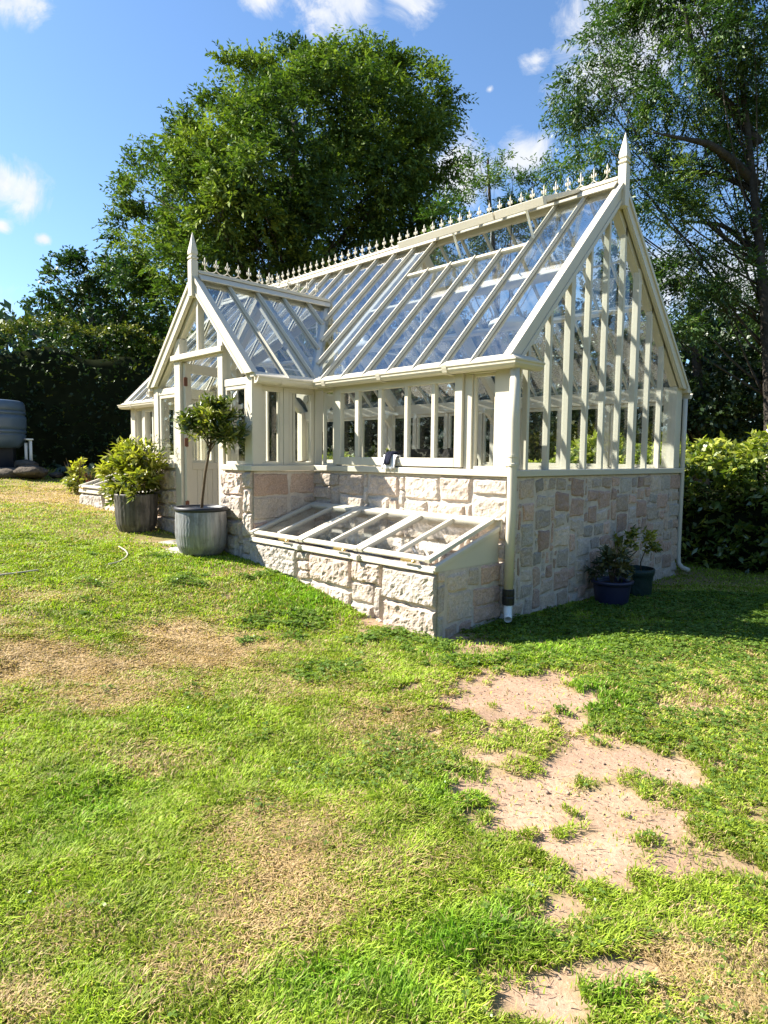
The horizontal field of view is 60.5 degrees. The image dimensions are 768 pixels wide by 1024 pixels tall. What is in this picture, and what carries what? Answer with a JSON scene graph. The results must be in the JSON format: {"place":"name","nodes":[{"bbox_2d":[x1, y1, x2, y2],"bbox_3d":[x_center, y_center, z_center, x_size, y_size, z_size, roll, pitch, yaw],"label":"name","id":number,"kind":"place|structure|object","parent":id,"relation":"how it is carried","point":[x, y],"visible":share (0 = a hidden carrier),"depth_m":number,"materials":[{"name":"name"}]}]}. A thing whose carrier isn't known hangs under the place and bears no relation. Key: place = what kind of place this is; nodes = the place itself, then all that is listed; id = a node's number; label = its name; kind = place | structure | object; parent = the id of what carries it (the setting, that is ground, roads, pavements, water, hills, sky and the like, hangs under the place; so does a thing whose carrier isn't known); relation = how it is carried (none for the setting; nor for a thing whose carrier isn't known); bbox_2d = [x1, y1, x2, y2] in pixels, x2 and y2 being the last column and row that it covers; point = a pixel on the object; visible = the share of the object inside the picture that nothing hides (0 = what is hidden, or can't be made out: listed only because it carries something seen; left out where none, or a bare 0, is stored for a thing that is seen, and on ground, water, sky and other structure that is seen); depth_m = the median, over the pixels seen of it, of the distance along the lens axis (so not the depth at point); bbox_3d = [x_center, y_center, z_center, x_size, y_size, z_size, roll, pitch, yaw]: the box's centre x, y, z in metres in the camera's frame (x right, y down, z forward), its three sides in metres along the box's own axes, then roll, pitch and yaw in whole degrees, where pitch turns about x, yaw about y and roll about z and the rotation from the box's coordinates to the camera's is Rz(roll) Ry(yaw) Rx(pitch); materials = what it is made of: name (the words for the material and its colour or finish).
{"place":"outdoors","nodes":[
{"label":"outdoors","id":0,"kind":"place"},
{"bbox_2d":[0,467,767,1023],"bbox_3d":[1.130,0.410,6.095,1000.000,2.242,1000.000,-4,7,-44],"label":"lawn","id":1,"kind":"structure","parent":0,"point":[610,822],"depth_m":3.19,"materials":[{"name":"green plant"}]},
{"bbox_2d":[0,467,20,478],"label":"rock","id":2,"kind":"object","parent":1,"relation":"on","point":[6,472],"visible":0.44,"depth_m":14.06,"materials":[{"name":"grey stone"}]},
{"bbox_2d":[0,399,26,466],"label":"water butt","id":3,"kind":"object","parent":1,"relation":"on","point":[13,426],"visible":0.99,"depth_m":14.75,"materials":[{"name":"plastic"}]},
{"bbox_2d":[24,438,32,460],"bbox_3d":[-8.156,-1.359,15.112,0.160,0.650,0.210,-4,7,-44],"label":"standpipe","id":4,"kind":"object","parent":3,"relation":"attached to","point":[26,450],"visible":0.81,"depth_m":15.08,"materials":[{"name":"grey metal"}]},
{"bbox_2d":[3,310,25,348],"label":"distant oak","id":5,"kind":"object","parent":1,"relation":"on","point":[14,315],"visible":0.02,"depth_m":59.71,"materials":[{"name":"green plant"}]},
{"bbox_2d":[0,569,38,575],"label":"garden hose","id":6,"kind":"object","parent":1,"relation":"on","point":[19,572],"visible":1,"depth_m":6.29,"materials":[{"name":"white rubber"}]},
{"bbox_2d":[14,459,38,467],"bbox_3d":[-8.058,-1.063,14.838,0.509,0.244,0.650,-4,7,-44],"label":"rock","id":7,"kind":"object","parent":1,"relation":"on","point":[17,463],"visible":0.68,"depth_m":14.62,"materials":[{"name":"grey stone"}]},
{"bbox_2d":[13,465,47,477],"bbox_3d":[-7.695,-0.875,14.284,0.744,0.297,0.725,1,5,4],"label":"rock","id":8,"kind":"object","parent":1,"relation":"on","point":[29,471],"visible":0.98,"depth_m":14.04,"materials":[{"name":"grey stone"}]},
{"bbox_2d":[49,472,63,477],"bbox_3d":[-7.419,-0.838,14.908,0.288,0.138,0.372,-4,7,-44],"label":"rock","id":9,"kind":"object","parent":1,"relation":"on","point":[56,475],"visible":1,"depth_m":14.78,"materials":[{"name":"grey stone"}]},
{"bbox_2d":[48,464,70,476],"bbox_3d":[-7.408,-0.965,15.254,0.804,0.308,0.894,0,5,-12],"label":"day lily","id":10,"kind":"object","parent":1,"relation":"on","point":[62,469],"visible":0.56,"depth_m":15.13,"materials":[{"name":"green plant"}]},
{"bbox_2d":[59,457,87,494],"bbox_3d":[-5.881,-0.669,12.546,0.540,0.780,0.774,-4,7,-44],"label":"young shrub","id":11,"kind":"object","parent":1,"relation":"on","point":[74,481],"visible":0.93,"depth_m":12.48,"materials":[{"name":"green plant"}]},
{"bbox_2d":[67,463,103,475],"bbox_3d":[-6.587,-0.888,14.686,1.063,0.388,1.077,-4,7,-44],"label":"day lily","id":12,"kind":"object","parent":1,"relation":"on","point":[91,465],"visible":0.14,"depth_m":14.78,"materials":[{"name":"green plant"}]},
{"bbox_2d":[71,467,105,484],"bbox_3d":[-5.647,-0.624,12.931,1.071,0.538,0.713,1,5,7],"label":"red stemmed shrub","id":13,"kind":"object","parent":1,"relation":"on","point":[91,477],"visible":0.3,"depth_m":12.89,"materials":[{"name":"green plant"}]},
{"bbox_2d":[79,473,142,510],"bbox_3d":[-3.902,-0.070,10.532,1.002,1.229,2.806,-4,7,-44],"label":"cold frame","id":14,"kind":"object","parent":1,"relation":"on","point":[89,495],"visible":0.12,"depth_m":10.87,"materials":[{"name":"wood"}]},
{"bbox_2d":[109,546,127,564],"bbox_3d":[-2.904,0.470,7.260,0.149,0.076,0.936,-1,5,-16],"label":"garden hose","id":15,"kind":"object","parent":1,"relation":"on","point":[121,559],"visible":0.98,"depth_m":7.12,"materials":[{"name":"white rubber"}]},
{"bbox_2d":[6,245,243,394],"bbox_3d":[-7.656,-4.715,19.956,7.582,6.687,3.997,3,5,23],"label":"hazel tree","id":16,"kind":"object","parent":1,"relation":"on","point":[90,290],"visible":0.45,"depth_m":19.36,"materials":[{"name":"green plant"}]},
{"bbox_2d":[93,432,170,532],"bbox_3d":[-3.378,-0.405,8.856,0.902,1.354,1.289,-4,7,-44],"label":"potted shrub","id":17,"kind":"object","parent":1,"relation":"on","point":[136,508],"visible":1,"depth_m":8.65,"materials":[{"name":"green plant"}]},
{"bbox_2d":[159,540,180,553],"bbox_3d":[-2.664,0.460,8.069,0.798,0.164,1.397,-4,7,-44],"label":"doorstep","id":18,"kind":"object","parent":1,"relation":"on","point":[172,549],"visible":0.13,"depth_m":7.88,"materials":[{"name":"stone"}]},
{"bbox_2d":[0,310,416,467],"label":"beech hedge","id":19,"kind":"object","parent":1,"relation":"on","point":[71,402],"visible":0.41,"depth_m":17.36,"materials":[{"name":"green plant"}]},
{"bbox_2d":[170,391,251,556],"bbox_3d":[-1.959,-0.434,7.527,0.976,1.888,0.638,2,5,21],"label":"potted bay tree","id":20,"kind":"object","parent":1,"relation":"on","point":[201,529],"visible":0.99,"depth_m":7.41,"materials":[{"name":"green plant"}]},
{"bbox_2d":[84,24,481,376],"bbox_3d":[-3.220,-8.613,21.973,11.586,14.628,11.840,-4,7,-44],"label":"ash tree","id":21,"kind":"object","parent":1,"relation":"on","point":[218,177],"visible":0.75,"depth_m":18.72,"materials":[{"name":"green plant"}]},
{"bbox_2d":[249,502,503,638],"bbox_3d":[-0.223,0.606,6.789,1.002,1.241,2.806,-4,7,-44],"label":"cold frame","id":22,"kind":"object","parent":1,"relation":"on","point":[452,594],"visible":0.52,"depth_m":6.06,"materials":[{"name":"stone"}]},
{"bbox_2d":[0,298,763,425],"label":"woods","id":23,"kind":"object","parent":1,"relation":"on","point":[5,304],"visible":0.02,"depth_m":52.48,"materials":[{"name":"green plant"}]},
{"bbox_2d":[20,551,767,1023],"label":"clover","id":24,"kind":"object","parent":1,"relation":"on","point":[694,599],"visible":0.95,"depth_m":5.17,"materials":[{"name":"green plant"}]},
{"bbox_2d":[117,132,692,621],"bbox_3d":[-0.582,-1.680,9.893,5.017,5.281,8.516,-4,7,-44],"label":"greenhouse","id":25,"kind":"object","parent":1,"relation":"on","point":[563,518],"visible":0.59,"depth_m":7.64,"materials":[{"name":"wood"}]},
{"bbox_2d":[136,409,141,443],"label":"window","id":26,"kind":"structure","parent":25,"relation":"in","point":[137,411],"depth_m":11.67,"materials":[{"name":"beige paint"}]},
{"bbox_2d":[159,394,175,462],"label":"window","id":27,"kind":"structure","parent":25,"relation":"in","point":[161,398],"depth_m":9.02,"materials":[{"name":"beige paint"}]},
{"bbox_2d":[142,404,198,459],"bbox_3d":[-3.493,-1.293,10.739,0.065,0.906,1.898,-4,7,-44],"label":"casement window","id":28,"kind":"structure","parent":25,"relation":"in","point":[145,410],"depth_m":11.13,"materials":[{"name":"beige paint"}]},
{"bbox_2d":[167,398,173,459],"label":"window","id":29,"kind":"structure","parent":25,"relation":"in","point":[171,399],"depth_m":9.22,"materials":[{"name":"beige paint"}]},
{"bbox_2d":[191,400,213,462],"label":"window","id":30,"kind":"structure","parent":25,"relation":"in","point":[194,444],"depth_m":9.54,"materials":[{"name":"beige paint"}]},
{"bbox_2d":[203,415,209,459],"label":"window","id":31,"kind":"structure","parent":25,"relation":"in","point":[204,443],"depth_m":10.04,"materials":[{"name":"beige paint"}]},
{"bbox_2d":[183,363,236,504],"bbox_3d":[-2.360,-0.872,8.979,0.061,2.175,0.951,3,6,31],"label":"door","id":32,"kind":"structure","parent":25,"relation":"in","point":[194,472],"depth_m":8.78,"materials":[{"name":"beige paint"}]},
{"bbox_2d":[225,385,245,464],"bbox_3d":[-1.711,-1.009,7.687,0.051,0.912,0.478,-4,7,-44],"label":"window","id":33,"kind":"structure","parent":25,"relation":"in","point":[228,461],"depth_m":7.71,"materials":[{"name":"beige paint"}]},
{"bbox_2d":[256,357,274,366],"bbox_3d":[-2.130,-3.276,11.954,0.524,1.245,0.524,-4,7,-44],"label":"pendant lamp","id":34,"kind":"object","parent":25,"relation":"hanging from","point":[267,362],"visible":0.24,"depth_m":11.81,"materials":[{"name":"white ceramic"}]},
{"bbox_2d":[262,386,282,464],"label":"window","id":35,"kind":"structure","parent":25,"relation":"in","point":[279,390],"depth_m":7.65,"materials":[{"name":"beige paint"}]},
{"bbox_2d":[289,388,313,464],"bbox_3d":[-1.004,-1.015,7.908,0.380,0.902,0.050,-4,7,-44],"label":"window","id":36,"kind":"structure","parent":25,"relation":"in","point":[292,392],"depth_m":7.85,"materials":[{"name":"beige paint"}]},
{"bbox_2d":[306,421,308,460],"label":"window","id":37,"kind":"structure","parent":25,"relation":"in","point":[307,422],"depth_m":14.29,"materials":[{"name":"clear glass"}]},
{"bbox_2d":[322,419,332,461],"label":"window","id":38,"kind":"structure","parent":25,"relation":"in","point":[329,420],"depth_m":13.72,"materials":[{"name":"beige paint"}]},
{"bbox_2d":[323,389,332,465],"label":"window","id":39,"kind":"structure","parent":25,"relation":"in","point":[325,392],"depth_m":7.94,"materials":[{"name":"beige paint"}]},
{"bbox_2d":[344,418,354,420],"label":"window","id":40,"kind":"structure","parent":25,"relation":"in","point":[348,419],"depth_m":13.23,"materials":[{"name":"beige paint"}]},
{"bbox_2d":[352,281,380,351],"bbox_3d":[-0.296,-3.101,10.076,0.524,1.245,0.524,-4,7,-44],"label":"pendant lamp","id":41,"kind":"object","parent":25,"relation":"hanging from","point":[364,340],"visible":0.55,"depth_m":10.04,"materials":[{"name":"white ceramic"}]},
{"bbox_2d":[362,417,384,456],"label":"window","id":42,"kind":"structure","parent":25,"relation":"in","point":[366,418],"depth_m":12.99,"materials":[{"name":"beige paint"}]},
{"bbox_2d":[364,445,393,465],"bbox_3d":[-0.045,-0.642,7.499,0.268,0.242,0.333,-4,7,-44],"label":"potted herb","id":43,"kind":"object","parent":25,"relation":"on","point":[372,450],"visible":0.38,"depth_m":7.51,"materials":[{"name":"green plant"}]},
{"bbox_2d":[381,455,400,469],"bbox_3d":[0.078,-0.537,7.067,0.111,0.162,0.201,-4,7,-44],"label":"cloth","id":44,"kind":"object","parent":25,"relation":"hanging from","point":[391,465],"visible":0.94,"depth_m":7.01,"materials":[{"name":"white fabric"}]},
{"bbox_2d":[383,451,398,464],"bbox_3d":[0.077,-0.581,7.076,0.165,0.155,0.102,-4,7,-44],"label":"glove","id":45,"kind":"object","parent":44,"relation":"on","point":[388,454],"visible":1,"depth_m":7.04,"materials":[{"name":"blue fabric"}]},
{"bbox_2d":[335,373,464,466],"bbox_3d":[0.102,-0.948,7.039,0.091,0.906,1.898,-4,7,-44],"label":"casement window","id":46,"kind":"structure","parent":25,"relation":"in","point":[459,379],"depth_m":6.90,"materials":[{"name":"beige paint"}]},
{"bbox_2d":[395,415,413,448],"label":"window","id":47,"kind":"structure","parent":25,"relation":"in","point":[412,416],"depth_m":12.04,"materials":[{"name":"beige paint"}]},
{"bbox_2d":[417,413,444,448],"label":"window","id":48,"kind":"structure","parent":25,"relation":"in","point":[442,414],"depth_m":11.91,"materials":[{"name":"beige paint"}]},
{"bbox_2d":[448,411,478,457],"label":"window","id":49,"kind":"structure","parent":25,"relation":"in","point":[450,415],"depth_m":11.39,"materials":[{"name":"beige paint"}]},
{"bbox_2d":[472,372,495,469],"bbox_3d":[0.965,-0.856,6.237,0.051,0.902,0.268,-4,7,-44],"label":"window","id":50,"kind":"structure","parent":25,"relation":"in","point":[476,376],"depth_m":6.30,"materials":[{"name":"beige paint"}]},
{"bbox_2d":[482,414,488,464],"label":"window","id":51,"kind":"structure","parent":25,"relation":"in","point":[484,462],"depth_m":10.89,"materials":[{"name":"beige paint"}]},
{"bbox_2d":[488,225,525,329],"bbox_3d":[1.565,-2.923,8.170,0.524,1.245,0.524,-4,7,-44],"label":"pendant lamp","id":52,"kind":"object","parent":25,"relation":"hanging from","point":[513,322],"visible":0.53,"depth_m":8.11,"materials":[{"name":"white ceramic"}]},
{"bbox_2d":[520,407,558,465],"bbox_3d":[2.404,-1.155,10.139,0.051,0.876,0.681,-4,7,-44],"label":"window","id":53,"kind":"structure","parent":25,"relation":"in","point":[555,408],"depth_m":9.93,"materials":[{"name":"beige paint"}]},
{"bbox_2d":[570,405,605,466],"bbox_3d":[2.923,-1.106,9.607,0.051,0.876,0.681,-4,7,-44],"label":"window","id":54,"kind":"structure","parent":25,"relation":"in","point":[592,406],"depth_m":9.49,"materials":[{"name":"beige paint"}]},
{"bbox_2d":[608,402,663,467],"bbox_3d":[3.479,-1.053,9.037,0.051,0.876,0.786,-4,7,-44],"label":"window","id":55,"kind":"structure","parent":25,"relation":"in","point":[650,403],"depth_m":9.26,"materials":[{"name":"beige paint"}]},
{"bbox_2d":[337,314,579,448],"bbox_3d":[1.844,-2.958,17.058,5.447,5.041,5.307,-4,7,-44],"label":"elder tree","id":56,"kind":"object","parent":1,"relation":"on","point":[481,387],"visible":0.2,"depth_m":17.00,"materials":[{"name":"green plant"}]},
{"bbox_2d":[414,132,590,354],"bbox_3d":[2.953,-4.517,15.710,4.652,8.552,3.424,0,5,-9],"label":"poplar sapling","id":57,"kind":"object","parent":1,"relation":"on","point":[483,247],"visible":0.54,"depth_m":15.30,"materials":[{"name":"green plant"}]},
{"bbox_2d":[373,621,703,979],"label":"pebbles","id":58,"kind":"object","parent":1,"relation":"on","point":[569,793],"visible":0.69,"depth_m":3.14,"materials":[{"name":"beige stone"}]},
{"bbox_2d":[322,423,767,574],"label":"laurel hedge","id":59,"kind":"object","parent":1,"relation":"on","point":[726,528],"visible":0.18,"depth_m":9.34,"materials":[{"name":"green plant"}]},
{"bbox_2d":[359,589,758,1020],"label":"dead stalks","id":60,"kind":"object","parent":1,"relation":"on","point":[567,793],"visible":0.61,"depth_m":3.15,"materials":[{"name":"brown plant"}]},
{"bbox_2d":[395,357,763,489],"bbox_3d":[7.274,-2.018,17.231,15.124,4.862,2.763,2,5,22],"label":"overgrown hedge","id":61,"kind":"object","parent":1,"relation":"on","point":[534,448],"visible":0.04,"depth_m":17.83,"materials":[{"name":"green plant"}]},
{"bbox_2d":[584,543,635,605],"bbox_3d":[2.379,0.644,6.962,0.541,0.695,0.455,4,6,36],"label":"potted camellia","id":62,"kind":"object","parent":1,"relation":"on","point":[611,589],"visible":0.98,"depth_m":6.86,"materials":[{"name":"green plant"}]},
{"bbox_2d":[500,239,763,488],"bbox_3d":[6.808,-3.142,15.608,8.372,6.558,4.304,1,5,8],"label":"sycamore tree","id":63,"kind":"object","parent":1,"relation":"on","point":[704,404],"visible":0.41,"depth_m":14.74,"materials":[{"name":"green plant"}]},
{"bbox_2d":[609,524,662,596],"bbox_3d":[2.800,0.546,7.432,0.424,0.823,0.689,-4,7,-44],"label":"potted sapling","id":64,"kind":"object","parent":1,"relation":"on","point":[642,578],"visible":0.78,"depth_m":7.29,"materials":[{"name":"green plant"}]},
{"bbox_2d":[532,0,767,483],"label":"willow tree","id":65,"kind":"object","parent":1,"relation":"on","point":[730,37],"visible":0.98,"depth_m":11.57,"materials":[{"name":"green plant"}]},
{"bbox_2d":[0,0,767,421],"label":"sky","id":66,"kind":"structure","parent":0,"point":[78,78],"materials":[{"name":"blue"}]},
{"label":"floor","id":67,"kind":"structure","parent":0,"visible":0},
{"bbox_2d":[394,449,444,467],"bbox_3d":[0.761,-0.279,8.884,1.350,1.130,0.800,4,6,37],"label":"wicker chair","id":68,"kind":"object","parent":67,"relation":"on","point":[420,453],"visible":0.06,"depth_m":8.59,"materials":[{"name":"white wicker"}]},
{"bbox_2d":[441,448,477,468],"bbox_3d":[1.138,-0.160,7.503,0.800,1.130,0.780,-1,5,-19],"label":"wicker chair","id":69,"kind":"object","parent":67,"relation":"on","point":[448,453],"visible":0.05,"depth_m":7.45,"materials":[{"name":"white wicker"}]}
]}

